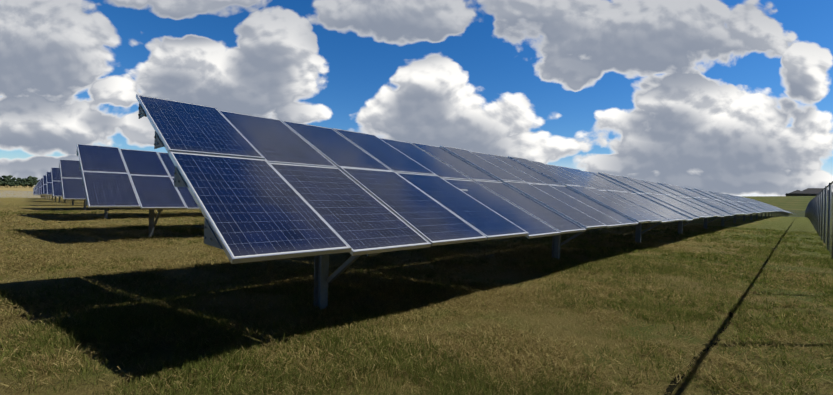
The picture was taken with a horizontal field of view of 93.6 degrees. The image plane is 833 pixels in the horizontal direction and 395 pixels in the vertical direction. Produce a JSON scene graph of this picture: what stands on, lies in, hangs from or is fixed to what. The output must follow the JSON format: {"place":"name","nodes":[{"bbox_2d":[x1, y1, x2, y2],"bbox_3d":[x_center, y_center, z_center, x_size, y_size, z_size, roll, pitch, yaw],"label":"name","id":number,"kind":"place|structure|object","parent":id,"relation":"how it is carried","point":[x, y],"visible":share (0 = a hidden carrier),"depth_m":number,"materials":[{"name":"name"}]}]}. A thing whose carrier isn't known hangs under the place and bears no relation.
{"place":"outdoors","nodes":[
{"label":"outdoors","id":0,"kind":"place"},
{"bbox_2d":[0,185,832,394],"bbox_3d":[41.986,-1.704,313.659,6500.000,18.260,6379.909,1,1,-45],"label":"terrain","id":1,"kind":"structure","parent":0,"point":[798,204],"depth_m":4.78,"materials":[{"name":"green plant"}]},
{"bbox_2d":[1,175,12,184],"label":"tree","id":2,"kind":"object","parent":1,"relation":"on","point":[4,177],"visible":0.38,"depth_m":521.22,"materials":[{"name":"green plant"}]},
{"bbox_2d":[2,179,12,187],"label":"tree","id":3,"kind":"object","parent":1,"relation":"on","point":[7,182],"visible":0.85,"depth_m":503.53,"materials":[{"name":"green plant"}]},
{"bbox_2d":[9,182,18,185],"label":"tree","id":4,"kind":"object","parent":1,"relation":"on","point":[14,183],"visible":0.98,"depth_m":503.58,"materials":[{"name":"green plant"}]},
{"bbox_2d":[17,178,27,187],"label":"tree","id":5,"kind":"object","parent":1,"relation":"on","point":[22,181],"visible":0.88,"depth_m":515.96,"materials":[{"name":"green plant"}]},
{"bbox_2d":[25,179,33,187],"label":"tree","id":6,"kind":"object","parent":1,"relation":"on","point":[29,182],"visible":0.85,"depth_m":522.02,"materials":[{"name":"green plant"}]},
{"bbox_2d":[59,165,108,218],"bbox_3d":[-0.078,0.356,31.543,42.440,3.145,3.311,1,1,-45],"label":"support frame","id":7,"kind":"object","parent":1,"relation":"on","point":[106,210],"visible":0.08,"depth_m":17.16,"materials":[{"name":"metal"}]},
{"bbox_2d":[59,159,86,199],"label":"pv modules","id":8,"kind":"object","parent":7,"relation":"on","point":[73,188],"visible":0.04,"depth_m":16.60,"materials":[{"name":"blue glass"}]},
{"bbox_2d":[76,151,162,236],"bbox_3d":[6.198,0.534,25.235,42.440,3.218,3.311,1,1,-45],"label":"support frame","id":9,"kind":"object","parent":1,"relation":"on","point":[152,223],"visible":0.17,"depth_m":10.84,"materials":[{"name":"metal"}]},
{"bbox_2d":[77,144,199,209],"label":"pv modules","id":10,"kind":"object","parent":9,"relation":"on","point":[115,177],"depth_m":10.74,"materials":[{"name":"blue glass"}]},
{"bbox_2d":[0,181,832,257],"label":"fence","id":11,"kind":"object","parent":1,"relation":"on","point":[810,215],"visible":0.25,"depth_m":16.53,"materials":[{"name":"grey metal"}]},
{"bbox_2d":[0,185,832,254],"bbox_3d":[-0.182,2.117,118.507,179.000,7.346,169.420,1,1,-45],"label":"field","id":12,"kind":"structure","parent":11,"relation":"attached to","point":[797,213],"depth_m":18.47,"materials":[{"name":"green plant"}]},
{"bbox_2d":[138,104,790,309],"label":"support frame","id":13,"kind":"object","parent":1,"relation":"on","point":[322,279],"visible":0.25,"depth_m":4.58,"materials":[{"name":"metal"}]},
{"bbox_2d":[136,94,792,263],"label":"pv modules","id":14,"kind":"object","parent":13,"relation":"on","point":[262,188],"visible":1,"depth_m":5.22,"materials":[{"name":"blue glass"}]},
{"bbox_2d":[664,221,793,394],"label":"ground rut line","id":15,"kind":"object","parent":1,"relation":"on","point":[670,388],"visible":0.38,"depth_m":3.24,"materials":[{"name":"black soil"}]},
{"bbox_2d":[786,188,832,195],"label":"building","id":16,"kind":"structure","parent":1,"relation":"on","point":[811,192],"depth_m":273.41,"materials":[{"name":"grey"}]},
{"bbox_3d":[-6.355,0.199,37.851,42.440,3.119,3.311,1,1,-45],"label":"solar panel structure","id":17,"kind":"object","parent":1,"relation":"on","visible":0},
{"bbox_2d":[51,167,62,196],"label":"pv modules","id":18,"kind":"object","parent":17,"relation":"on","point":[56,182],"depth_m":22.88,"materials":[{"name":"blue glass"}]},
{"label":"solar panel structure","id":19,"kind":"object","parent":1,"relation":"on","visible":0},
{"bbox_2d":[46,172,52,194],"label":"pv modules","id":20,"kind":"object","parent":19,"relation":"on","point":[49,184],"visible":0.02,"depth_m":29.16,"materials":[{"name":"blue glass"}]},
{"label":"solar panel structure","id":21,"kind":"object","parent":1,"relation":"on","visible":0},
{"bbox_2d":[43,175,46,193],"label":"pv modules","id":22,"kind":"object","parent":21,"relation":"on","point":[44,185],"depth_m":35.46,"materials":[{"name":"blue glass"}]},
{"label":"solar panel structure","id":23,"kind":"object","parent":1,"relation":"on","visible":0},
{"bbox_2d":[41,178,46,194],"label":"pv modules","id":24,"kind":"object","parent":23,"relation":"on","point":[42,191],"visible":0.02,"depth_m":41.51,"materials":[{"name":"blue glass"}]},
{"bbox_2d":[0,0,832,195],"label":"sky","id":25,"kind":"structure","parent":0,"point":[731,97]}
]}

